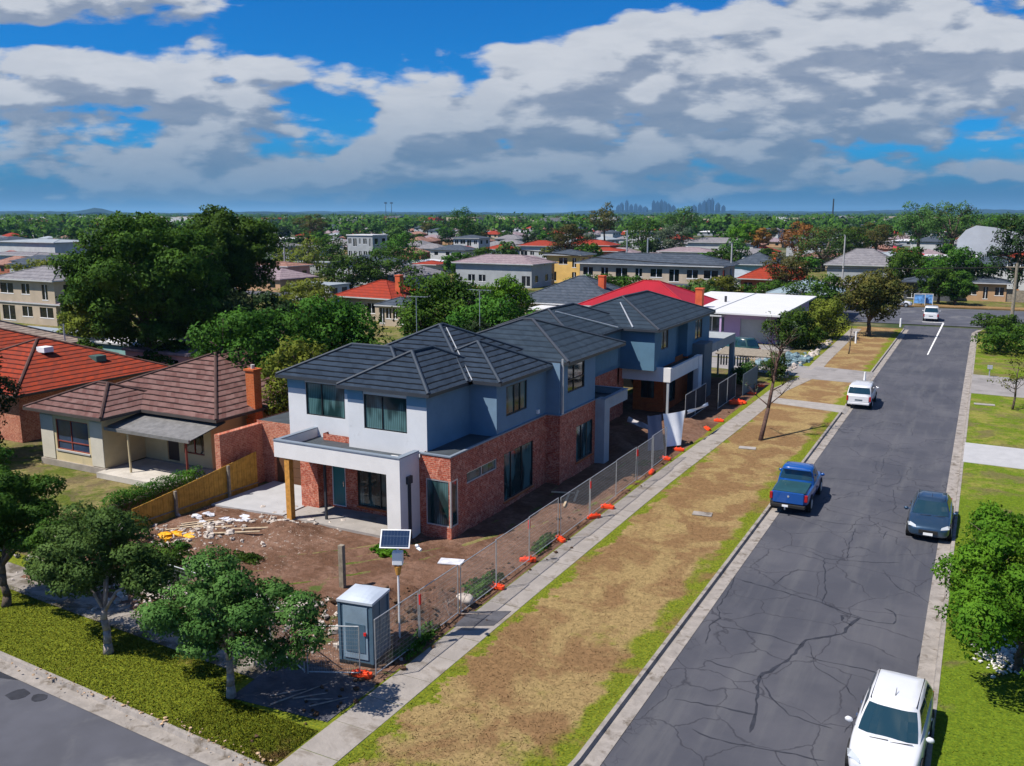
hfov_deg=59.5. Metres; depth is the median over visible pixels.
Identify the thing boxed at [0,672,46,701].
road stain
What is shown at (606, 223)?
tree
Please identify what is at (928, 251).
house
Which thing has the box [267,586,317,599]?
shrub
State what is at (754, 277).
house
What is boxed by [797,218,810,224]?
tree
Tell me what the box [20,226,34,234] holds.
tree
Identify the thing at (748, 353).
pergola
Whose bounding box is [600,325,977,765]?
road
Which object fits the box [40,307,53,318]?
window
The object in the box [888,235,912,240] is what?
house
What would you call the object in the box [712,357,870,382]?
driveway
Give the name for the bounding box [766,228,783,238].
house
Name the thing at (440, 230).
tree
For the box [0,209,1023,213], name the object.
hills
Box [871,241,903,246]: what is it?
house
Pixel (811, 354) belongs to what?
rubble
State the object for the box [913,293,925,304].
shop display
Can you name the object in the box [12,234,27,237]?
tree
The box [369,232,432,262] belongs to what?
tree
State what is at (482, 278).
window
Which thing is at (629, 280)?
tree
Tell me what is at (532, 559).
fence weight
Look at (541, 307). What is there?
shed
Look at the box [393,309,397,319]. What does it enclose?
window
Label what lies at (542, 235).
tree
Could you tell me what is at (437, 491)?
window
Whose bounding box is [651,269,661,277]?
window
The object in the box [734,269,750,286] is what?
house
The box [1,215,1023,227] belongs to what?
rooftops
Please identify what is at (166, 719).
leaf litter
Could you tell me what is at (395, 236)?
tree
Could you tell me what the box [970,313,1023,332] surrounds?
shrub
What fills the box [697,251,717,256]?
tree
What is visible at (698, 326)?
window
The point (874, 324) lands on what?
ground
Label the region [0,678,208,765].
side street
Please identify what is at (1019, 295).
paling fence
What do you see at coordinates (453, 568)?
temporary fence
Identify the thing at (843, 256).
street lamp
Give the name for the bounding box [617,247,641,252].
house
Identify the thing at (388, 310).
window
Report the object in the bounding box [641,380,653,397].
window
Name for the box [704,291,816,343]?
house
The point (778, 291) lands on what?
house
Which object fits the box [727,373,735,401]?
temporary fence
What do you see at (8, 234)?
house
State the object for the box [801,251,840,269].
house
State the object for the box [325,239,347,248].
house
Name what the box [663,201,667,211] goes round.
tower
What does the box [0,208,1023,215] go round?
hills
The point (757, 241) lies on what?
tree
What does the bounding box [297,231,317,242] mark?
tree
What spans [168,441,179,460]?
door
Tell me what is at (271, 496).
garage apron
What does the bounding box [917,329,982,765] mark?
kerb
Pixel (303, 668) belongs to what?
temporary fence
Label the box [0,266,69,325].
house
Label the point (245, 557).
shrub
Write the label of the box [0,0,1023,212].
sky
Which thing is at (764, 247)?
house
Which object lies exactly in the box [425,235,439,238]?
house
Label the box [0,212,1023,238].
woodland
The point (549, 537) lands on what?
shrub
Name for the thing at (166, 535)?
yellow tarp
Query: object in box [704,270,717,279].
window
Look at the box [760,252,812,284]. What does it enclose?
tree
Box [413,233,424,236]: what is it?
tree
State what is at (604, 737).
kerb
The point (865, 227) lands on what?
tree
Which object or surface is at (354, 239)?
window
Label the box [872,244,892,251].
house
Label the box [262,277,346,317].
tree
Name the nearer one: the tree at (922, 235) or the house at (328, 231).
the tree at (922, 235)
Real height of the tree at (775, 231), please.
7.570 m
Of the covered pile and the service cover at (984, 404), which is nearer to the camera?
the service cover at (984, 404)
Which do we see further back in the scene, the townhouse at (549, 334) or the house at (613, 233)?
the house at (613, 233)
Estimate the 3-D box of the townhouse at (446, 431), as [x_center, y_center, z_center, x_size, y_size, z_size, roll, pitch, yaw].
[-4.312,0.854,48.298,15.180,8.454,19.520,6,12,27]
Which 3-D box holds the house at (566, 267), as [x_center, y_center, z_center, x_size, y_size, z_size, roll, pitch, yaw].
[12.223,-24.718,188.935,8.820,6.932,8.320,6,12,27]
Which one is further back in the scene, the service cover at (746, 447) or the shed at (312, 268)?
the shed at (312, 268)
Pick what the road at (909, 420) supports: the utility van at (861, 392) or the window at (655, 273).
the utility van at (861, 392)
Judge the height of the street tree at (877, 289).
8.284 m
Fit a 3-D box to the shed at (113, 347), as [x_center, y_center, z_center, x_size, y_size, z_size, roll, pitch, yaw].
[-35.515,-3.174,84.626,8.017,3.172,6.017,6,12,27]
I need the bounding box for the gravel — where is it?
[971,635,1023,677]
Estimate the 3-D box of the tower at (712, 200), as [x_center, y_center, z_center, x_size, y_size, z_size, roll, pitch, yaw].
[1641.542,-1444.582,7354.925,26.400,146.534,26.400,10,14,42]
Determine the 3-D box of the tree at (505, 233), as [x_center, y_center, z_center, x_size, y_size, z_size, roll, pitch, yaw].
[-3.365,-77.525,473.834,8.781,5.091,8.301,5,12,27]
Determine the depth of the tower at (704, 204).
7061.27 m
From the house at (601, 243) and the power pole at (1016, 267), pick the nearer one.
the power pole at (1016, 267)
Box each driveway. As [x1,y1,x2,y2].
[712,344,793,359]
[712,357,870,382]
[771,397,844,412]
[963,442,1023,468]
[971,374,1023,397]
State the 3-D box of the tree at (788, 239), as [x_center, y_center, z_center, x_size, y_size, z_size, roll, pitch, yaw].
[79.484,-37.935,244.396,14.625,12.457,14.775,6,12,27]
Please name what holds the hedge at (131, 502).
on the yard ground at (89, 487)
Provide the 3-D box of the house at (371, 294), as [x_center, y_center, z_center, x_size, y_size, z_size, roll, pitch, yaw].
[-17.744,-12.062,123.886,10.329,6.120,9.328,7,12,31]
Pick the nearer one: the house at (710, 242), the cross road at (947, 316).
the cross road at (947, 316)
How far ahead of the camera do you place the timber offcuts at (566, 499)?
45.18 m
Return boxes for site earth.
[21,377,769,683]
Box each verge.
[0,325,902,765]
[856,303,1023,310]
[931,330,1023,765]
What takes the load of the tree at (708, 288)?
on the ground at (874, 324)
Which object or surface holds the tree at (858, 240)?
on the ground at (874, 324)
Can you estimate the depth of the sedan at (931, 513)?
39.92 m
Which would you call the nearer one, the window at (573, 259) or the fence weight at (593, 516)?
the fence weight at (593, 516)
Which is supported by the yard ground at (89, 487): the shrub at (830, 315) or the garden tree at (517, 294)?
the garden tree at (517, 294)
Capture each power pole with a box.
[626,230,627,251]
[1006,263,1023,321]
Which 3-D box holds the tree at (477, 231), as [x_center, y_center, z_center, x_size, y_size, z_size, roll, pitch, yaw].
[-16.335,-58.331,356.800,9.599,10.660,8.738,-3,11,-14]
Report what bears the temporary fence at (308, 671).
on the fence weight at (364, 673)
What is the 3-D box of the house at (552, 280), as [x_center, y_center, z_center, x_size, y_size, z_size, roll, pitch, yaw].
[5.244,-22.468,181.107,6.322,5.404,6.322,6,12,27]
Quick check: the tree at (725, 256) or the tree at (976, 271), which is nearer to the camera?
the tree at (976, 271)
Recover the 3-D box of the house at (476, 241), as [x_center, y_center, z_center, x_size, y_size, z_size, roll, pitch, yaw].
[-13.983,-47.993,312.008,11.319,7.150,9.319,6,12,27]
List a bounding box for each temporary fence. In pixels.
[169,566,214,609]
[270,607,304,672]
[306,625,360,673]
[374,591,418,675]
[419,565,458,637]
[460,540,496,612]
[495,517,529,582]
[528,497,558,555]
[560,478,589,535]
[590,461,616,513]
[615,447,636,493]
[637,436,653,479]
[651,427,666,467]
[685,389,695,417]
[695,383,705,414]
[718,378,727,407]
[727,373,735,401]
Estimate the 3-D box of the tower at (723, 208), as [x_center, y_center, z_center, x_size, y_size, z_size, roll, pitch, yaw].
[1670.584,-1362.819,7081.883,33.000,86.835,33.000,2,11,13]
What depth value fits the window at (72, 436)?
49.90 m
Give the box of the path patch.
[234,611,510,721]
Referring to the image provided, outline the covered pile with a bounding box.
[755,351,813,368]
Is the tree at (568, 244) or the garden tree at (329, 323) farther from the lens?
the tree at (568, 244)
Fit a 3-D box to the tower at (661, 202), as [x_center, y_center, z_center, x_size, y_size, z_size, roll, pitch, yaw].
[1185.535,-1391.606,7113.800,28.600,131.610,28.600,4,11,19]
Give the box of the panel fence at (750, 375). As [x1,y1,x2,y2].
[742,365,757,395]
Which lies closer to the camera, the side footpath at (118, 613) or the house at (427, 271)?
the side footpath at (118, 613)
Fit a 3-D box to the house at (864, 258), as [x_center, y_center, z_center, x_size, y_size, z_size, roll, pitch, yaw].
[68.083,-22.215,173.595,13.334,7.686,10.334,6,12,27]
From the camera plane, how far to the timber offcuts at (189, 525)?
40.64 m
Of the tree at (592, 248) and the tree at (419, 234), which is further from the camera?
the tree at (419, 234)
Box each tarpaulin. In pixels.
[627,416,647,429]
[647,414,663,450]
[663,410,684,446]
[687,402,707,413]
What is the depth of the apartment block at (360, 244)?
216.49 m
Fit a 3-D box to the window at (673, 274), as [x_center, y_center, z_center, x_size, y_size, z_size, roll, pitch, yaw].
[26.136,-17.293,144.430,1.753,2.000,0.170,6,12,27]
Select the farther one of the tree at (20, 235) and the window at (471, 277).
the tree at (20, 235)
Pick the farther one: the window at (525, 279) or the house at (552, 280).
the house at (552, 280)
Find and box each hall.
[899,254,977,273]
[956,225,1023,256]
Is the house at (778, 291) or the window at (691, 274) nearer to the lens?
the house at (778, 291)
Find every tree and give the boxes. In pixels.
[0,351,24,446]
[0,463,77,607]
[1,258,75,273]
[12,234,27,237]
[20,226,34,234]
[21,503,179,654]
[41,227,56,236]
[46,210,231,349]
[51,232,64,238]
[53,305,135,337]
[55,235,70,239]
[64,226,84,239]
[76,337,103,349]
[129,544,334,698]
[137,339,191,364]
[172,204,286,297]
[176,276,261,340]
[178,305,330,375]
[185,288,318,349]
[253,240,294,260]
[260,334,327,415]
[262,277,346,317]
[272,235,330,277]
[277,225,290,236]
[281,235,304,250]
[284,293,391,355]
[292,214,329,243]
[292,229,303,234]
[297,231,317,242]
[305,234,347,260]
[311,232,329,245]
[316,252,384,288]
[338,230,353,235]
[348,247,424,282]
[367,221,383,233]
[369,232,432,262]
[369,335,394,344]
[386,225,405,246]
[387,233,401,243]
[388,227,409,237]
[391,267,494,335]
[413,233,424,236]
[419,222,435,235]
[430,224,443,229]
[435,226,450,236]
[437,229,457,244]
[440,252,468,274]
[445,293,540,328]
[446,206,478,236]
[453,317,495,332]
[463,223,481,235]
[465,246,494,257]
[476,224,490,236]
[477,274,535,316]
[495,241,521,254]
[498,232,513,236]
[520,233,538,243]
[530,229,538,234]
[536,231,552,240]
[539,246,554,258]
[545,223,591,250]
[563,273,626,284]
[574,243,603,256]
[583,232,596,239]
[589,201,619,240]
[611,275,654,286]
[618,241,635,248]
[623,218,662,252]
[638,240,659,252]
[641,238,662,252]
[653,223,691,249]
[661,206,703,246]
[676,279,723,292]
[687,275,748,292]
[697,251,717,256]
[708,249,740,261]
[712,231,730,236]
[718,238,752,259]
[727,223,758,250]
[735,279,784,293]
[741,311,806,440]
[745,227,773,247]
[759,248,777,255]
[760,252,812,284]
[767,227,778,236]
[778,221,828,266]
[781,272,847,321]
[789,224,857,270]
[792,256,822,273]
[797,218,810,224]
[818,227,877,254]
[834,266,918,335]
[851,222,911,249]
[859,223,876,228]
[885,246,935,284]
[894,246,926,271]
[895,201,947,246]
[911,224,929,238]
[914,265,937,276]
[915,265,957,303]
[918,243,1004,278]
[920,200,995,252]
[930,500,1023,678]
[933,244,948,254]
[936,269,978,304]
[954,263,990,280]
[959,212,1014,231]
[984,211,1023,288]
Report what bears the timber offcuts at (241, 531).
on the site earth
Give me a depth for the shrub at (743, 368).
74.92 m
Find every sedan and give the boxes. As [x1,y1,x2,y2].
[887,299,911,306]
[904,490,957,540]
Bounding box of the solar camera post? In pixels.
[379,529,421,637]
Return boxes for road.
[194,286,1023,326]
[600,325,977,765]
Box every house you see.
[0,236,27,240]
[0,239,89,253]
[0,251,70,259]
[0,256,24,273]
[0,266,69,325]
[0,300,74,325]
[2,233,26,236]
[6,257,63,271]
[10,255,74,262]
[39,236,52,238]
[237,267,318,291]
[260,261,313,273]
[265,242,302,261]
[325,230,339,233]
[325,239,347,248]
[332,255,407,284]
[333,275,425,320]
[370,264,448,287]
[374,296,411,326]
[394,247,429,258]
[404,240,433,247]
[408,259,451,272]
[410,236,436,243]
[412,231,426,235]
[412,260,447,278]
[414,226,429,232]
[416,244,442,254]
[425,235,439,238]
[427,228,452,234]
[428,237,441,244]
[429,245,476,259]
[451,254,555,287]
[452,235,491,247]
[486,244,517,253]
[488,231,500,237]
[490,241,519,253]
[494,235,522,240]
[501,239,523,244]
[513,232,527,237]
[517,240,563,258]
[518,275,621,313]
[543,249,596,282]
[544,261,558,284]
[572,240,620,249]
[575,252,739,291]
[578,280,717,306]
[594,236,619,242]
[595,247,628,254]
[601,230,620,237]
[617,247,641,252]
[618,236,624,243]
[656,247,712,253]
[687,237,758,255]
[697,231,715,235]
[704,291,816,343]
[734,248,781,260]
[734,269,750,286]
[735,252,782,270]
[736,264,811,292]
[759,246,781,251]
[763,237,786,246]
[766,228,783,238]
[766,279,844,314]
[786,240,814,255]
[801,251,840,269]
[808,239,858,251]
[824,248,895,283]
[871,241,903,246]
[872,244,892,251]
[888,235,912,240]
[892,239,913,245]
[900,275,950,300]
[910,236,950,254]
[917,249,944,254]
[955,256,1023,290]
[957,275,1011,301]
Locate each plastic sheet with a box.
[191,511,213,521]
[219,514,250,521]
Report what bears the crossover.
on the road at (909, 420)
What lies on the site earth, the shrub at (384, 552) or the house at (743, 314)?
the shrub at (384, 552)
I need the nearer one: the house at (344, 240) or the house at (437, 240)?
the house at (344, 240)
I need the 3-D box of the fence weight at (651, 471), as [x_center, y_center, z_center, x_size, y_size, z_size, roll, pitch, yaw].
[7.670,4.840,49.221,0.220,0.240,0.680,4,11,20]
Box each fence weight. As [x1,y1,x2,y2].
[351,668,372,678]
[488,582,504,589]
[520,556,535,561]
[554,534,565,542]
[587,513,600,518]
[601,503,614,508]
[649,468,654,474]
[659,455,670,460]
[673,447,683,450]
[714,418,723,421]
[729,398,742,404]
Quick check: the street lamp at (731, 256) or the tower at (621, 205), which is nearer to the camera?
the street lamp at (731, 256)
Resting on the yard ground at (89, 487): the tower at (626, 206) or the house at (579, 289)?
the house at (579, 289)
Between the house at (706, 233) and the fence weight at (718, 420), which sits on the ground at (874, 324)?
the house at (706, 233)
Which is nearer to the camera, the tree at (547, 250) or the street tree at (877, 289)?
the street tree at (877, 289)
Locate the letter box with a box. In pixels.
[987,365,992,376]
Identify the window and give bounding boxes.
[0,283,13,293]
[3,305,16,320]
[22,284,29,294]
[23,306,32,316]
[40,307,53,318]
[42,285,48,300]
[56,419,90,455]
[184,435,204,455]
[306,382,344,418]
[353,238,356,246]
[357,470,386,512]
[364,394,406,433]
[368,303,375,313]
[380,308,384,323]
[386,308,390,318]
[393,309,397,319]
[426,478,457,527]
[467,459,495,483]
[468,274,474,280]
[478,275,485,281]
[503,440,533,503]
[506,380,526,415]
[522,276,529,286]
[559,258,567,264]
[568,361,583,392]
[572,258,575,267]
[575,419,592,463]
[583,267,592,275]
[601,267,607,274]
[616,268,626,278]
[636,268,641,276]
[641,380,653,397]
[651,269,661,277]
[661,330,667,349]
[666,380,674,401]
[669,269,678,281]
[686,270,697,278]
[695,319,701,339]
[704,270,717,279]
[709,316,723,331]
[907,286,916,297]
[983,287,987,298]
[994,287,1003,295]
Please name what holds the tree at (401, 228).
on the ground at (874, 324)
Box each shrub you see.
[0,444,17,468]
[49,500,152,534]
[142,539,198,577]
[170,539,192,550]
[226,549,264,564]
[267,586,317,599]
[369,543,408,557]
[387,620,442,660]
[461,569,504,598]
[528,531,561,554]
[635,459,650,466]
[730,361,759,384]
[758,352,790,379]
[762,306,816,348]
[799,326,828,348]
[804,297,851,338]
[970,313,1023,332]
[970,322,1023,355]
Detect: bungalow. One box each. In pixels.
[0,320,85,343]
[0,324,170,442]
[22,347,302,486]
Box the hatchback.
[845,668,934,765]
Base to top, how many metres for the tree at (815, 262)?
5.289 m
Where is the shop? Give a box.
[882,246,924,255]
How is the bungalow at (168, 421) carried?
on the yard ground at (89, 487)
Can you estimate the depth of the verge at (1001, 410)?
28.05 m
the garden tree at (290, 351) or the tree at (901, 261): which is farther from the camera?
the tree at (901, 261)
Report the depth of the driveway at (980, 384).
74.05 m
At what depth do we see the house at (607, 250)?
249.98 m
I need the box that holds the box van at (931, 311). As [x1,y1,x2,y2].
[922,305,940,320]
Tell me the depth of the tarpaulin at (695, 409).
57.46 m
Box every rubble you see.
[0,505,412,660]
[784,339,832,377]
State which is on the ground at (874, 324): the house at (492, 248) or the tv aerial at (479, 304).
the house at (492, 248)
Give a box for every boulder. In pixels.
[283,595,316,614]
[456,592,473,605]
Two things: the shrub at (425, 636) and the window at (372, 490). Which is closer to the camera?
the shrub at (425, 636)
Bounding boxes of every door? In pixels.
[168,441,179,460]
[332,466,345,506]
[343,604,368,659]
[740,319,770,342]
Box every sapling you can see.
[843,317,857,353]
[987,352,1023,409]
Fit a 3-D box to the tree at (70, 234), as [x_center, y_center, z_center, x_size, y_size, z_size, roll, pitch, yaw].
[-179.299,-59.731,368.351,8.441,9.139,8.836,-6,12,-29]
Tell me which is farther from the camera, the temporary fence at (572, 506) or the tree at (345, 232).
the tree at (345, 232)
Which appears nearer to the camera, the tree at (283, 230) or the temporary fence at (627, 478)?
the temporary fence at (627, 478)
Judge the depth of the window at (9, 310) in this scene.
118.38 m
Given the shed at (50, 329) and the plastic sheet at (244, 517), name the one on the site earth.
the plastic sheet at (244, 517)
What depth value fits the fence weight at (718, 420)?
61.42 m
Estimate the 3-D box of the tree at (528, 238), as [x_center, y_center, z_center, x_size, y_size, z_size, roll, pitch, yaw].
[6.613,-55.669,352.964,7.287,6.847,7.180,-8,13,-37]
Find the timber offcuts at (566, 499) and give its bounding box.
[551,490,578,506]
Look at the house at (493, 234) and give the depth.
538.45 m
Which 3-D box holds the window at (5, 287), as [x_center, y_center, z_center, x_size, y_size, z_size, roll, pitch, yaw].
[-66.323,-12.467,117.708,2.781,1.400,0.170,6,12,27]
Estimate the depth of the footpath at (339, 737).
32.28 m
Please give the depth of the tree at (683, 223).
317.95 m
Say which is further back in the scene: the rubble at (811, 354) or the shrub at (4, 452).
the rubble at (811, 354)
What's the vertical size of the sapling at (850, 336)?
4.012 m
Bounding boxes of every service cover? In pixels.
[692,511,712,516]
[739,446,755,449]
[974,403,994,405]
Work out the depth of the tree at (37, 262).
149.01 m
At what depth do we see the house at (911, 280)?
149.04 m
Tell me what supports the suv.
on the driveway at (765, 347)
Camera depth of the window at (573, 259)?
184.70 m
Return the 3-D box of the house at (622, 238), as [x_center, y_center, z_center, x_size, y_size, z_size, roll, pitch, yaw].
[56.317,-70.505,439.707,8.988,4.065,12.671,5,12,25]
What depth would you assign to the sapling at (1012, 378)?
65.09 m
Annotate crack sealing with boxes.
[677,458,920,760]
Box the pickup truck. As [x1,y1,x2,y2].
[769,461,824,512]
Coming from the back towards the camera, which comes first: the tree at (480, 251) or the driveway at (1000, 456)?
the tree at (480, 251)
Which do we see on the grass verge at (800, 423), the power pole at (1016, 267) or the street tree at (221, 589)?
the street tree at (221, 589)
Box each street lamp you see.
[729,242,732,274]
[842,235,845,278]
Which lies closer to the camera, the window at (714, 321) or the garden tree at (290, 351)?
the garden tree at (290, 351)
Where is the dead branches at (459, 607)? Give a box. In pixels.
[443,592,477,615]
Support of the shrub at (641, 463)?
on the yard ground at (89, 487)
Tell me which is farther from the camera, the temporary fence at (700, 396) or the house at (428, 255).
the house at (428, 255)
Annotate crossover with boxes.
[842,372,874,413]
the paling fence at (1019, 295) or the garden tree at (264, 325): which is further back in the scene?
the paling fence at (1019, 295)
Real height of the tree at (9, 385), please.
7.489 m
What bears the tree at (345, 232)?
on the ground at (874, 324)
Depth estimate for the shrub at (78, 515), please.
38.52 m
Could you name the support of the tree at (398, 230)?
on the ground at (874, 324)
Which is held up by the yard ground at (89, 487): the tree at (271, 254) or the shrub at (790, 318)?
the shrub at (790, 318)
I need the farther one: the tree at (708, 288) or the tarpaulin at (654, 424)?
the tree at (708, 288)
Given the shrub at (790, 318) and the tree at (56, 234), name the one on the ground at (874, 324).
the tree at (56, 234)
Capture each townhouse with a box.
[214,322,628,539]
[476,303,625,421]
[555,290,735,413]
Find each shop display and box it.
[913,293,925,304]
[921,293,933,304]
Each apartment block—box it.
[346,234,387,255]
[623,231,659,248]
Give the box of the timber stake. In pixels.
[338,544,345,587]
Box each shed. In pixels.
[30,326,86,337]
[88,337,186,354]
[121,339,210,364]
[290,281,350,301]
[297,261,335,274]
[528,305,558,312]
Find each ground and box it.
[0,219,1019,329]
[0,294,835,584]
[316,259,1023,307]
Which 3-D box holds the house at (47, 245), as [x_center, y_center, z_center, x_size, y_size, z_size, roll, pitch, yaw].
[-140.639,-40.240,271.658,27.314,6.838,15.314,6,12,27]
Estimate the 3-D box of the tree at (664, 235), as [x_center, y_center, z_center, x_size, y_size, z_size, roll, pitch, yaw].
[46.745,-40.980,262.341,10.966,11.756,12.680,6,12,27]
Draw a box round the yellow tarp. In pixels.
[157,529,194,542]
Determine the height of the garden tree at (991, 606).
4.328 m
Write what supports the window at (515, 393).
in the townhouse at (446, 431)
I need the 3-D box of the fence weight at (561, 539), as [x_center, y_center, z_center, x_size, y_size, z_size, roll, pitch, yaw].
[2.093,6.748,39.078,0.220,0.240,0.680,-6,12,-31]
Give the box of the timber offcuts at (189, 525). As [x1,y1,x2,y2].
[166,519,220,530]
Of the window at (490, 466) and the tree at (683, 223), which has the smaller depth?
the window at (490, 466)
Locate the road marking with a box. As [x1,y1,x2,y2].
[927,322,943,354]
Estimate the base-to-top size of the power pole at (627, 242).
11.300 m
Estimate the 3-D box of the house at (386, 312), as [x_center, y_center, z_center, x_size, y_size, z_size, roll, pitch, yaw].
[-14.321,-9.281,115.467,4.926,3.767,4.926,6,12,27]
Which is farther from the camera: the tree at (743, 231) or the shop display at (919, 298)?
the tree at (743, 231)
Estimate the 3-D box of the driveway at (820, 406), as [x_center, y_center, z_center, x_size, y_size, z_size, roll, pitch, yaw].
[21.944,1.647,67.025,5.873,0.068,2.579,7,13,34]
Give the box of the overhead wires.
[510,249,1011,268]
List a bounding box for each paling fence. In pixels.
[132,451,258,525]
[1005,290,1023,301]
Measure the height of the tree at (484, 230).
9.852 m
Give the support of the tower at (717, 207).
on the ground at (874, 324)
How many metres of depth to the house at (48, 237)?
456.06 m
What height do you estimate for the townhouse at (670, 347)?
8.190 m
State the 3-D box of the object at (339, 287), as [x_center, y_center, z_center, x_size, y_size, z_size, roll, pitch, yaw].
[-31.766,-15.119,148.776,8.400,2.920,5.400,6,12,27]
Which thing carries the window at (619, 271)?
in the house at (677, 274)
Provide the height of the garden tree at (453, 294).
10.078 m
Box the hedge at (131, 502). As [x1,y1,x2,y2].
[96,464,204,511]
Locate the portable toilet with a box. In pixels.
[336,584,390,668]
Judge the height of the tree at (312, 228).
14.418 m
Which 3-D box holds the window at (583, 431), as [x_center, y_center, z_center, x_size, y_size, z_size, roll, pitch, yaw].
[3.989,3.202,49.615,0.160,2.093,2.420,6,12,27]
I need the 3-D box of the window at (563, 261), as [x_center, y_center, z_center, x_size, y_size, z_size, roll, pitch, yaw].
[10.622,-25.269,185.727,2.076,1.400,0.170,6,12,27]
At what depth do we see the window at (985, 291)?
147.32 m
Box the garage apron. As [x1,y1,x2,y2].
[211,481,304,515]
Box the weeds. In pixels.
[250,411,729,763]
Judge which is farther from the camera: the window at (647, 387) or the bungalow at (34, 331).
the bungalow at (34, 331)
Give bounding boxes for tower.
[619,202,623,211]
[625,200,628,211]
[634,203,637,211]
[652,200,655,211]
[655,201,659,211]
[659,199,663,211]
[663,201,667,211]
[697,202,701,212]
[702,200,706,212]
[706,198,711,212]
[711,198,713,212]
[715,202,719,212]
[721,205,725,213]
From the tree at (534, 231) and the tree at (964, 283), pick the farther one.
the tree at (534, 231)
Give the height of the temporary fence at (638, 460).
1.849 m
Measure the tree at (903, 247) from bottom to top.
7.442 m
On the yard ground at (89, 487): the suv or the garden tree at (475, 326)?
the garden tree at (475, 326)
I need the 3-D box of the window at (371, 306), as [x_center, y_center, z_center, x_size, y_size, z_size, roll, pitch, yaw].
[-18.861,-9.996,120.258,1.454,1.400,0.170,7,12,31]
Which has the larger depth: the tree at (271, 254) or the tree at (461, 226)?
the tree at (461, 226)
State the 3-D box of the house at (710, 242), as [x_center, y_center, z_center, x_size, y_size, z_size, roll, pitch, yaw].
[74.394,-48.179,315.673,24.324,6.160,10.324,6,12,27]
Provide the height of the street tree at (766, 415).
8.093 m
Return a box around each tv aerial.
[407,296,424,331]
[469,289,490,330]
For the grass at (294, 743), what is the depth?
27.07 m
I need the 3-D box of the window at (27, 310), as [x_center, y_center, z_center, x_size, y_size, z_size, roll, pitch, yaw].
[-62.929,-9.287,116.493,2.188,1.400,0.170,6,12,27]
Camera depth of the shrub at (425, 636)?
29.43 m
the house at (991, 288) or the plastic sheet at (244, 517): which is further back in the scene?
the house at (991, 288)
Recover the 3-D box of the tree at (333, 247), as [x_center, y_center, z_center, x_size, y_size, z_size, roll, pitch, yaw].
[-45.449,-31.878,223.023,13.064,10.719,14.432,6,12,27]
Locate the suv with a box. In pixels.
[717,336,760,356]
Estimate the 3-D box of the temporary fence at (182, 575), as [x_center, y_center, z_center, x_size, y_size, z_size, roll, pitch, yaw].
[-11.221,7.378,31.519,2.606,1.599,0.036,7,13,32]
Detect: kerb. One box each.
[0,329,907,765]
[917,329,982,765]
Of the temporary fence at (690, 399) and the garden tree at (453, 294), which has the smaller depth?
the temporary fence at (690, 399)
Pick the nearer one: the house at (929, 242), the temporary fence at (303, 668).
the temporary fence at (303, 668)
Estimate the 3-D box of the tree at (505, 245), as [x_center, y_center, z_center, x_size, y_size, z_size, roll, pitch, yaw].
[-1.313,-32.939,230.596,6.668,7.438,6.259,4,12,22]
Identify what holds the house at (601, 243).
on the ground at (874, 324)
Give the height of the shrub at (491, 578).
0.467 m
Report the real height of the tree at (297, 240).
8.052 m
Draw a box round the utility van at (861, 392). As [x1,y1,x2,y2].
[846,380,878,408]
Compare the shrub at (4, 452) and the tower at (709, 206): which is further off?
the tower at (709, 206)
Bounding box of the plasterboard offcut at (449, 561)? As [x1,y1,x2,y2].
[437,558,464,564]
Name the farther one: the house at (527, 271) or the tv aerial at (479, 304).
the house at (527, 271)
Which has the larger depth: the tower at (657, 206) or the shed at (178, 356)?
the tower at (657, 206)
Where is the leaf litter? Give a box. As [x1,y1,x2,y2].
[1,659,277,765]
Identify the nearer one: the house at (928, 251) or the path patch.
the path patch
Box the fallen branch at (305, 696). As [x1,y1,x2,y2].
[270,683,347,706]
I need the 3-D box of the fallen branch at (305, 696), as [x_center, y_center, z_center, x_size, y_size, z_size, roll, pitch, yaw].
[-6.003,9.235,26.355,2.164,0.057,1.106,-5,12,-24]
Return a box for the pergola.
[716,346,785,378]
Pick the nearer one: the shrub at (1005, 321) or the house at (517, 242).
the shrub at (1005, 321)
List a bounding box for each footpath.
[5,562,374,707]
[277,329,860,765]
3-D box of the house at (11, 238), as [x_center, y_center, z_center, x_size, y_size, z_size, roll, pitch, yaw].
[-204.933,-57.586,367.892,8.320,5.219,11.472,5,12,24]
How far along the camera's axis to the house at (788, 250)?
305.91 m
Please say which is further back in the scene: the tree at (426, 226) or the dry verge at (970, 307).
the tree at (426, 226)
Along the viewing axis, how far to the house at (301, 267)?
189.83 m
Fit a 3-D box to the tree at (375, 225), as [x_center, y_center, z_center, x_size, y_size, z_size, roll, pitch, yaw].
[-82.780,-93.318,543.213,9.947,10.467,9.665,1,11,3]
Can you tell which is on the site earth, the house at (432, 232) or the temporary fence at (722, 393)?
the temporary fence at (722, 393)
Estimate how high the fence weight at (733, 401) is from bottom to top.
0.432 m
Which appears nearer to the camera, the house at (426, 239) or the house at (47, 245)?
the house at (47, 245)
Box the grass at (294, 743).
[0,586,316,765]
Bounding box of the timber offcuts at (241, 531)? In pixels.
[213,525,267,533]
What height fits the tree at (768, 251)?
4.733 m

